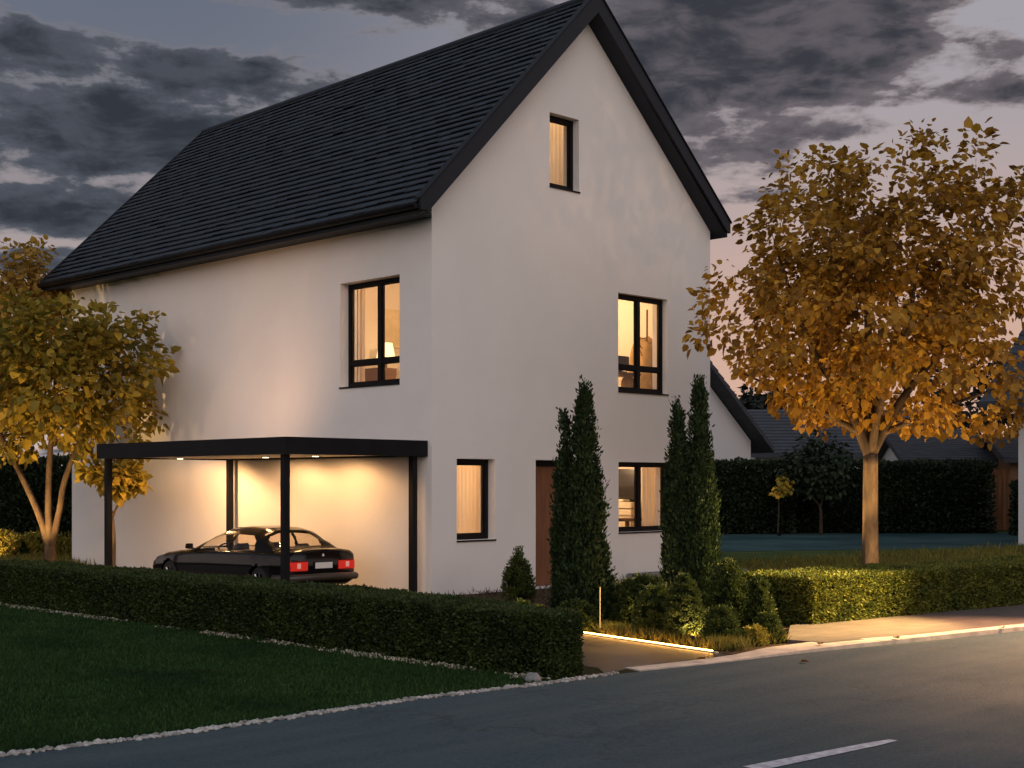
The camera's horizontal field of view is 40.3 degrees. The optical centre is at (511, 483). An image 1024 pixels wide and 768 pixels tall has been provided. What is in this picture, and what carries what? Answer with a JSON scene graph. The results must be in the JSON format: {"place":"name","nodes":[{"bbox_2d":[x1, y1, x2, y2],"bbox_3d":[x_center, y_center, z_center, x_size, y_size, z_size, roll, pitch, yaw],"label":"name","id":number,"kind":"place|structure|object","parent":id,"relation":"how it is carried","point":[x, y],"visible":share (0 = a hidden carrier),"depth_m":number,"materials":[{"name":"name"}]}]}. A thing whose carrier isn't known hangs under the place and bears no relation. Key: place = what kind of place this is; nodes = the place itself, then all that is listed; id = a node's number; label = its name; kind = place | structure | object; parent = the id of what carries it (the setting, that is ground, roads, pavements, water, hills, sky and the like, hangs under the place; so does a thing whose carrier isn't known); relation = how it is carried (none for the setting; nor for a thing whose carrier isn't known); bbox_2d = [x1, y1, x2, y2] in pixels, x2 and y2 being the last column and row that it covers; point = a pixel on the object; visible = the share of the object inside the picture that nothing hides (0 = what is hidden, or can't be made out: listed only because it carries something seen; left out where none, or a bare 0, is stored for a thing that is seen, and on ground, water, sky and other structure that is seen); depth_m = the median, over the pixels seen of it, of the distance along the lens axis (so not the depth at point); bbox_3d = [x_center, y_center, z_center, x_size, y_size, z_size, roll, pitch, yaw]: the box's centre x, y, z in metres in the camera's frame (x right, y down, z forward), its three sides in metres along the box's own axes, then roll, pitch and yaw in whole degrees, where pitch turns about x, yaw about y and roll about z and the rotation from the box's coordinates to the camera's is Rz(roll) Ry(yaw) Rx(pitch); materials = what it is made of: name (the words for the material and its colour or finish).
{"place":"outdoors","nodes":[
{"label":"outdoors","id":0,"kind":"place"},
{"bbox_2d":[0,551,97,564],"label":"grass","id":1,"kind":"structure","parent":0,"point":[66,557],"depth_m":28.63,"materials":[{"name":"green plant"}]},
{"bbox_2d":[0,603,558,752],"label":"lawn","id":2,"kind":"structure","parent":0,"point":[210,717],"depth_m":11.51,"materials":[{"name":"plant"}]},
{"bbox_2d":[0,602,550,678],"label":"pebble edging","id":3,"kind":"object","parent":2,"relation":"on","point":[393,659],"visible":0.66,"depth_m":13.95,"materials":[{"name":"grey gravel"}]},
{"bbox_2d":[0,671,618,756],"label":"pebble edging","id":4,"kind":"object","parent":2,"relation":"on","point":[207,728],"visible":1,"depth_m":9.94,"materials":[{"name":"gravel"}]},
{"bbox_2d":[524,672,541,682],"bbox_3d":[0.171,1.649,11.755,0.166,0.111,0.138,0,0,-45],"label":"stone","id":5,"kind":"object","parent":2,"relation":"on","point":[531,676],"visible":0.73,"depth_m":11.71,"materials":[{"name":"grey stone"}]},
{"bbox_2d":[83,588,789,746],"bbox_3d":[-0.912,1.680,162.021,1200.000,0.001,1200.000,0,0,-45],"label":"ground","id":6,"kind":"structure","parent":0,"point":[590,670],"depth_m":12.53,"materials":[{"name":"soil"}]},
{"bbox_2d":[0,528,18,545],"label":"shrub","id":7,"kind":"object","parent":6,"relation":"on","point":[3,532],"visible":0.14,"depth_m":30.76,"materials":[{"name":"green plant"}]},
{"bbox_2d":[0,530,65,556],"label":"shrub","id":8,"kind":"object","parent":6,"relation":"on","point":[28,542],"visible":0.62,"depth_m":30.13,"materials":[{"name":"green plant"}]},
{"bbox_2d":[0,234,71,444],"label":"golden tree","id":9,"kind":"object","parent":6,"relation":"on","point":[30,270],"visible":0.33,"depth_m":28.58,"materials":[{"name":"yellow plant"}]},
{"bbox_2d":[0,453,71,536],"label":"hedge","id":10,"kind":"object","parent":6,"relation":"on","point":[17,514],"visible":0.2,"depth_m":36.22,"materials":[{"name":"green plant"}]},
{"bbox_2d":[55,530,71,555],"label":"shrub","id":11,"kind":"object","parent":6,"relation":"on","point":[67,548],"visible":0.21,"depth_m":30.54,"materials":[{"name":"green plant"}]},
{"bbox_2d":[0,285,181,561],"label":"multi stem tree","id":12,"kind":"object","parent":6,"relation":"on","point":[35,410],"visible":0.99,"depth_m":24.44,"materials":[{"name":"yellow plant"}]},
{"bbox_2d":[73,458,152,566],"bbox_3d":[-7.044,0.493,24.504,1.330,2.378,1.331,0,0,-45],"label":"tree","id":13,"kind":"object","parent":6,"relation":"on","point":[127,484],"visible":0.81,"depth_m":24.33,"materials":[{"name":"yellow plant"}]},
{"bbox_2d":[0,558,584,678],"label":"hedge","id":14,"kind":"object","parent":6,"relation":"on","point":[496,634],"visible":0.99,"depth_m":14.38,"materials":[{"name":"green plant"}]},
{"bbox_2d":[37,0,731,594],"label":"house","id":15,"kind":"structure","parent":6,"relation":"on","point":[251,254],"depth_m":23.07,"materials":[{"name":"paint"}]},
{"bbox_2d":[360,289,364,381],"bbox_3d":[-2.640,-2.365,22.770,0.072,2.410,0.770,0,0,-45],"label":"curtain","id":16,"kind":"object","parent":15,"relation":"hanging from","point":[362,331],"visible":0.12,"depth_m":22.55,"materials":[{"name":"fabric"}]},
{"bbox_2d":[339,277,399,388],"bbox_3d":[-2.140,-2.326,21.708,0.252,1.664,1.464,0,0,-45],"label":"window","id":17,"kind":"structure","parent":15,"relation":"in","point":[381,360],"depth_m":21.79,"materials":[{"name":"black metal"}]},
{"bbox_2d":[365,368,396,380],"bbox_3d":[-2.052,-1.590,25.227,1.300,0.900,0.580,0,0,-45],"label":"sideboard","id":18,"kind":"object","parent":15,"relation":"in","point":[371,374],"visible":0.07,"depth_m":24.73,"materials":[{"name":"brown wood"}]},
{"bbox_2d":[376,343,394,367],"bbox_3d":[-2.257,-2.273,24.965,0.335,0.460,0.340,0,0,-45],"label":"table lamp","id":19,"kind":"object","parent":18,"relation":"on","point":[389,350],"visible":0.41,"depth_m":24.85,"materials":[{"name":"beige fabric"}]},
{"bbox_2d":[385,309,399,348],"bbox_3d":[-2.210,-2.820,25.478,0.530,0.700,0.030,0,0,-45],"label":"picture","id":20,"kind":"object","parent":15,"relation":"attached to","point":[392,326],"visible":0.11,"depth_m":25.49,"materials":[{"name":"fabric"}]},
{"bbox_2d":[457,465,479,532],"bbox_3d":[-0.636,0.410,22.049,0.068,2.260,0.861,0,0,43],"label":"curtain","id":21,"kind":"object","parent":15,"relation":"hanging from","point":[468,498],"visible":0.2,"depth_m":22.01,"materials":[{"name":"fabric"}]},
{"bbox_2d":[457,459,496,541],"bbox_3d":[-0.612,0.259,21.309,0.814,1.254,0.242,0,0,-45],"label":"window","id":22,"kind":"structure","parent":15,"relation":"in","point":[483,463],"depth_m":21.57,"materials":[{"name":"black metal"}]},
{"bbox_2d":[536,460,568,585],"bbox_3d":[0.554,0.641,22.682,0.996,2.018,0.104,0,0,-45],"label":"door","id":23,"kind":"structure","parent":15,"relation":"in","point":[544,479],"depth_m":22.62,"materials":[{"name":"brown wood"}]},
{"bbox_2d":[550,122,563,185],"bbox_3d":[0.675,-5.075,23.354,0.063,2.190,1.281,0,0,43],"label":"curtain","id":24,"kind":"object","parent":15,"relation":"hanging from","point":[556,153],"visible":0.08,"depth_m":23.43,"materials":[{"name":"fabric"}]},
{"bbox_2d":[549,115,579,193],"bbox_3d":[0.790,-5.346,22.692,0.714,1.204,0.222,0,0,-45],"label":"window","id":25,"kind":"structure","parent":15,"relation":"in","point":[569,124],"depth_m":22.92,"materials":[{"name":"black metal"}]},
{"bbox_2d":[619,469,633,501],"bbox_3d":[2.159,0.045,26.231,0.025,0.630,0.460,0,0,-45],"label":"television","id":26,"kind":"object","parent":15,"relation":"attached to","point":[626,483],"visible":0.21,"depth_m":26.22,"materials":[{"name":"black glass"}]},
{"bbox_2d":[621,376,632,387],"bbox_3d":[2.064,-1.760,24.854,0.274,0.331,0.192,0,0,-45],"label":"pillow","id":27,"kind":"object","parent":15,"relation":"in","point":[626,381],"visible":0.51,"depth_m":24.76,"materials":[{"name":"fabric"}]},
{"bbox_2d":[618,372,640,376],"bbox_3d":[1.907,-1.532,24.667,0.720,0.825,0.400,0,0,-45],"label":"desk","id":28,"kind":"object","parent":15,"relation":"in","point":[621,374],"visible":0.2,"depth_m":24.54,"materials":[{"name":"brown wood"}]},
{"bbox_2d":[618,356,628,371],"bbox_3d":[1.900,-2.095,24.590,0.400,0.290,0.160,0,0,-45],"label":"monitor","id":29,"kind":"object","parent":28,"relation":"on","point":[623,359],"visible":0.41,"depth_m":24.58,"materials":[{"name":"black plastic"}]},
{"bbox_2d":[619,499,641,526],"bbox_3d":[1.998,0.940,26.134,0.320,1.280,0.890,0,0,-45],"label":"chest of drawers","id":30,"kind":"object","parent":15,"relation":"in","point":[626,507],"visible":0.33,"depth_m":25.84,"materials":[{"name":"beige paint"}]},
{"bbox_2d":[619,517,641,526],"bbox_3d":[1.883,1.105,25.067,1.250,0.950,0.600,0,0,-45],"label":"table","id":31,"kind":"object","parent":15,"relation":"in","point":[626,520],"visible":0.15,"depth_m":24.92,"materials":[{"name":"brown wood"}]},
{"bbox_2d":[628,336,651,388],"bbox_3d":[2.426,-1.874,25.586,0.493,1.663,0.540,0,0,-45],"label":"armchair","id":32,"kind":"object","parent":15,"relation":"in","point":[646,360],"visible":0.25,"depth_m":25.32,"materials":[{"name":"fabric"}]},
{"bbox_2d":[618,462,664,533],"bbox_3d":[2.243,0.249,24.118,1.404,1.214,0.192,0,0,-45],"label":"window","id":33,"kind":"structure","parent":15,"relation":"in","point":[637,466],"depth_m":24.10,"materials":[{"name":"black metal"}]},
{"bbox_2d":[618,294,668,395],"bbox_3d":[2.207,-2.376,24.090,1.334,1.684,0.202,0,0,-45],"label":"window","id":34,"kind":"structure","parent":15,"relation":"in","point":[636,368],"depth_m":24.12,"materials":[{"name":"black metal"}]},
{"bbox_2d":[640,310,647,355],"bbox_3d":[2.370,-2.145,25.411,0.575,2.050,0.300,0,0,-45],"label":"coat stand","id":35,"kind":"object","parent":15,"relation":"on","point":[646,337],"visible":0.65,"depth_m":25.49,"materials":[{"name":"brown wood"}]},
{"bbox_2d":[642,467,654,525],"bbox_3d":[2.595,0.410,25.054,0.079,2.260,0.800,0,0,44],"label":"curtain","id":36,"kind":"object","parent":15,"relation":"hanging from","point":[648,496],"visible":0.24,"depth_m":24.86,"materials":[{"name":"fabric"}]},
{"bbox_3d":[-1.672,-1.410,24.137,1.700,0.540,1.300,0,0,-45],"label":"bed","id":37,"kind":"object","parent":15,"relation":"in","visible":0},
{"bbox_2d":[396,365,399,378],"bbox_3d":[-1.766,-1.839,24.252,0.542,0.481,0.345,0,0,-45],"label":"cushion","id":38,"kind":"object","parent":37,"relation":"on","point":[398,373],"visible":0.1,"depth_m":24.09,"materials":[{"name":"beige fabric"}]},
{"bbox_2d":[626,624,1023,670],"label":"kerb","id":39,"kind":"structure","parent":6,"relation":"on","point":[798,648],"depth_m":14.16,"materials":[{"name":"concrete"}]},
{"bbox_2d":[741,554,1023,624],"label":"hedge","id":40,"kind":"object","parent":6,"relation":"on","point":[827,594],"visible":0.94,"depth_m":17.28,"materials":[{"name":"green plant"}]},
{"bbox_2d":[979,329,1023,544],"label":"neighbour house","id":41,"kind":"structure","parent":6,"relation":"on","point":[984,402],"depth_m":37.46,"materials":[{"name":"grey paint"}]},
{"bbox_2d":[0,631,1023,767],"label":"road","id":42,"kind":"structure","parent":0,"point":[951,703],"depth_m":9.70,"materials":[{"name":"grey asphalt"}]},
{"bbox_2d":[743,739,896,767],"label":"road marking","id":43,"kind":"object","parent":42,"relation":"on","point":[784,761],"visible":1,"depth_m":8.57,"materials":[{"name":"paint"}]},
{"bbox_2d":[0,0,1023,465],"label":"sky","id":44,"kind":"structure","parent":0,"point":[97,97],"materials":[{"name":"grey"}]},
{"bbox_2d":[466,588,789,653],"bbox_3d":[5.484,1.675,22.034,16.530,0.001,7.340,0,0,-45],"label":"garden bed","id":45,"kind":"object","parent":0,"point":[724,651],"visible":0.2,"depth_m":15.67,"materials":[{"name":"brown soil"}]},
{"bbox_2d":[499,545,537,601],"bbox_3d":[0.100,1.276,19.750,0.551,0.808,0.529,0,0,-45],"label":"conifer","id":46,"kind":"object","parent":45,"relation":"on","point":[517,579],"visible":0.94,"depth_m":19.65,"materials":[{"name":"green plant"}]},
{"bbox_2d":[431,582,617,605],"bbox_3d":[1.227,1.604,21.112,8.163,0.152,2.978,0,0,-45],"label":"ground cover","id":47,"kind":"object","parent":45,"relation":"on","point":[497,593],"visible":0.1,"depth_m":20.45,"materials":[{"name":"green plant"}]},
{"bbox_2d":[515,597,545,606],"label":"shrub","id":48,"kind":"object","parent":45,"relation":"on","point":[522,602],"visible":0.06,"depth_m":16.79,"materials":[{"name":"green plant"}]},
{"bbox_2d":[547,407,574,607],"bbox_3d":[0.622,0.387,16.434,0.417,2.586,0.434,0,0,-45],"label":"cypress","id":49,"kind":"object","parent":45,"relation":"on","point":[560,483],"visible":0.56,"depth_m":16.38,"materials":[{"name":"green plant"}]},
{"bbox_2d":[556,597,603,631],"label":"shrub","id":50,"kind":"object","parent":45,"relation":"on","point":[593,615],"visible":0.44,"depth_m":15.74,"materials":[{"name":"green plant"}]},
{"bbox_2d":[549,374,618,622],"bbox_3d":[0.844,0.202,16.297,0.809,2.956,0.749,0,0,-45],"label":"cypress","id":51,"kind":"object","parent":45,"relation":"on","point":[582,572],"visible":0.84,"depth_m":16.14,"materials":[{"name":"green plant"}]},
{"bbox_2d":[607,571,660,625],"bbox_3d":[1.542,1.355,16.326,0.952,0.650,0.868,0,0,-8],"label":"shrub","id":52,"kind":"object","parent":45,"relation":"on","point":[626,604],"visible":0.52,"depth_m":16.11,"materials":[{"name":"green plant"}]},
{"bbox_2d":[630,583,667,636],"bbox_3d":[1.567,1.381,15.228,0.607,0.599,0.596,0,0,-45],"label":"shrub","id":53,"kind":"object","parent":45,"relation":"on","point":[648,610],"visible":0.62,"depth_m":15.10,"materials":[{"name":"green plant"}]},
{"bbox_2d":[657,395,690,589],"bbox_3d":[1.904,0.329,16.062,0.498,2.702,0.484,0,0,-45],"label":"cypress","id":54,"kind":"object","parent":45,"relation":"on","point":[675,472],"visible":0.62,"depth_m":15.95,"materials":[{"name":"green plant"}]},
{"bbox_2d":[658,571,706,642],"bbox_3d":[1.816,1.306,14.725,0.506,0.754,0.522,0,0,-45],"label":"shrub","id":55,"kind":"object","parent":45,"relation":"on","point":[684,607],"visible":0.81,"depth_m":14.61,"materials":[{"name":"green plant"}]},
{"bbox_2d":[627,569,747,578],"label":"grass","id":56,"kind":"object","parent":45,"relation":"on","point":[629,575],"visible":0.18,"depth_m":23.66,"materials":[{"name":"green plant"}]},
{"bbox_2d":[586,618,791,651],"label":"grass","id":57,"kind":"structure","parent":45,"relation":"on","point":[717,644],"depth_m":14.45,"materials":[{"name":"green plant"}]},
{"bbox_2d":[678,373,723,610],"bbox_3d":[2.148,0.207,16.024,0.601,2.946,0.595,0,0,-45],"label":"cypress","id":58,"kind":"object","parent":45,"relation":"on","point":[702,544],"visible":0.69,"depth_m":15.89,"materials":[{"name":"green plant"}]},
{"bbox_2d":[697,604,743,640],"bbox_3d":[2.153,1.460,14.442,0.502,0.444,0.471,0,0,15],"label":"shrub","id":59,"kind":"object","parent":45,"relation":"on","point":[718,618],"visible":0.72,"depth_m":14.33,"materials":[{"name":"green plant"}]},
{"bbox_2d":[704,557,751,629],"bbox_3d":[2.358,1.235,15.201,0.576,0.892,0.555,0,0,-45],"label":"shrub","id":60,"kind":"object","parent":45,"relation":"on","point":[728,584],"visible":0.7,"depth_m":15.09,"materials":[{"name":"green plant"}]},
{"bbox_2d":[741,623,769,645],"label":"shrub","id":61,"kind":"object","parent":45,"relation":"on","point":[751,631],"visible":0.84,"depth_m":14.38,"materials":[{"name":"green plant"}]},
{"bbox_2d":[743,573,778,626],"bbox_3d":[2.692,1.326,15.211,0.418,0.708,0.398,0,0,-45],"label":"shrub","id":62,"kind":"object","parent":45,"relation":"on","point":[761,600],"visible":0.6,"depth_m":15.13,"materials":[{"name":"green plant"}]},
{"bbox_2d":[752,610,785,643],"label":"shrub","id":63,"kind":"object","parent":45,"relation":"on","point":[770,620],"visible":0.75,"depth_m":14.61,"materials":[{"name":"green plant"}]},
{"bbox_2d":[545,554,1003,602],"bbox_3d":[5.948,1.465,21.725,11.656,0.430,4.222,0,0,-38],"label":"ground cover","id":64,"kind":"object","parent":45,"relation":"on","point":[956,559],"depth_m":22.61,"materials":[{"name":"green plant"}]},
{"bbox_2d":[578,634,727,672],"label":"driveway","id":65,"kind":"structure","parent":0,"point":[604,654],"depth_m":13.66,"materials":[{"name":"grey concrete"}]},
{"bbox_2d":[153,525,358,583],"bbox_3d":[-4.079,1.166,21.778,1.549,1.028,3.965,0,0,-45],"label":"car","id":66,"kind":"object","parent":65,"relation":"on","point":[325,561],"visible":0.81,"depth_m":20.78,"materials":[{"name":"black paint"}]},
{"bbox_2d":[97,437,427,591],"bbox_3d":[-3.971,0.525,21.578,2.550,2.310,5.160,0,0,-45],"label":"carport","id":67,"kind":"object","parent":65,"relation":"on","point":[284,450],"visible":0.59,"depth_m":20.50,"materials":[{"name":"metal"}]},
{"bbox_2d":[583,632,718,652],"bbox_3d":[1.347,1.667,14.751,0.040,0.026,2.377,0,0,-35],"label":"light strip","id":68,"kind":"object","parent":65,"relation":"on","point":[652,642],"visible":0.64,"depth_m":14.57,"materials":[{"name":"plastic"}]},
{"bbox_2d":[747,410,961,468],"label":"house","id":69,"kind":"structure","parent":0,"point":[780,434],"depth_m":59.59,"materials":[{"name":"grey tile"}]},
{"bbox_2d":[718,533,1021,551],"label":"terrace","id":70,"kind":"structure","parent":0,"point":[790,542],"depth_m":39.95,"materials":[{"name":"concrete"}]},
{"bbox_2d":[768,472,794,534],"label":"sapling","id":71,"kind":"object","parent":70,"relation":"on","point":[783,488],"visible":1,"depth_m":44.84,"materials":[{"name":"green plant"}]},
{"bbox_2d":[774,428,854,534],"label":"dark tree","id":72,"kind":"object","parent":70,"relation":"on","point":[811,484],"visible":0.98,"depth_m":45.03,"materials":[{"name":"green plant"}]},
{"bbox_2d":[719,530,1023,571],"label":"lawn","id":73,"kind":"structure","parent":0,"point":[741,555],"depth_m":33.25,"materials":[{"name":"green plant"}]},
{"bbox_2d":[710,360,773,460],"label":"annex","id":74,"kind":"object","parent":73,"relation":"on","point":[736,430],"visible":0.12,"depth_m":49.00,"materials":[{"name":"grey paint"}]},
{"bbox_2d":[734,387,767,409],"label":"distant tree","id":75,"kind":"object","parent":73,"relation":"on","point":[747,401],"visible":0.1,"depth_m":79.28,"materials":[{"name":"green plant"}]},
{"bbox_2d":[713,457,797,533],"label":"hedge","id":76,"kind":"object","parent":73,"relation":"on","point":[745,486],"visible":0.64,"depth_m":45.85,"materials":[{"name":"green plant"}]},
{"bbox_2d":[737,381,802,409],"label":"distant tree","id":77,"kind":"object","parent":73,"relation":"on","point":[743,387],"visible":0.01,"depth_m":83.81,"materials":[{"name":"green plant"}]},
{"bbox_2d":[682,116,1023,563],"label":"autumn tree","id":78,"kind":"object","parent":73,"relation":"on","point":[936,321],"visible":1,"depth_m":19.72,"materials":[{"name":"orange plant"}]},
{"bbox_2d":[787,457,997,532],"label":"hedge","id":79,"kind":"object","parent":73,"relation":"on","point":[943,496],"visible":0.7,"depth_m":46.58,"materials":[{"name":"green plant"}]},
{"bbox_2d":[878,434,997,468],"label":"shed","id":80,"kind":"structure","parent":73,"relation":"on","point":[895,447],"depth_m":50.66,"materials":[{"name":"grey"}]},
{"bbox_2d":[921,359,1017,433],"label":"distant tree","id":81,"kind":"object","parent":73,"relation":"on","point":[969,404],"visible":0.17,"depth_m":65.31,"materials":[{"name":"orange plant"}]},
{"bbox_2d":[979,436,1017,530],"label":"outbuilding","id":82,"kind":"structure","parent":73,"relation":"on","point":[1006,455],"depth_m":48.81,"materials":[{"name":"brown wood"}]},
{"bbox_2d":[987,468,1009,529],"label":"wooden fence","id":83,"kind":"object","parent":73,"relation":"on","point":[1003,496],"visible":0.42,"depth_m":48.51,"materials":[{"name":"brown wood"}]},
{"bbox_2d":[1007,479,1017,535],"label":"hedge","id":84,"kind":"object","parent":73,"relation":"on","point":[1013,508],"visible":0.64,"depth_m":44.68,"materials":[{"name":"green plant"}]},
{"bbox_2d":[787,605,1023,643],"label":"sidewalk","id":85,"kind":"structure","parent":0,"point":[905,625],"depth_m":16.05,"materials":[{"name":"beige concrete"}]}
]}

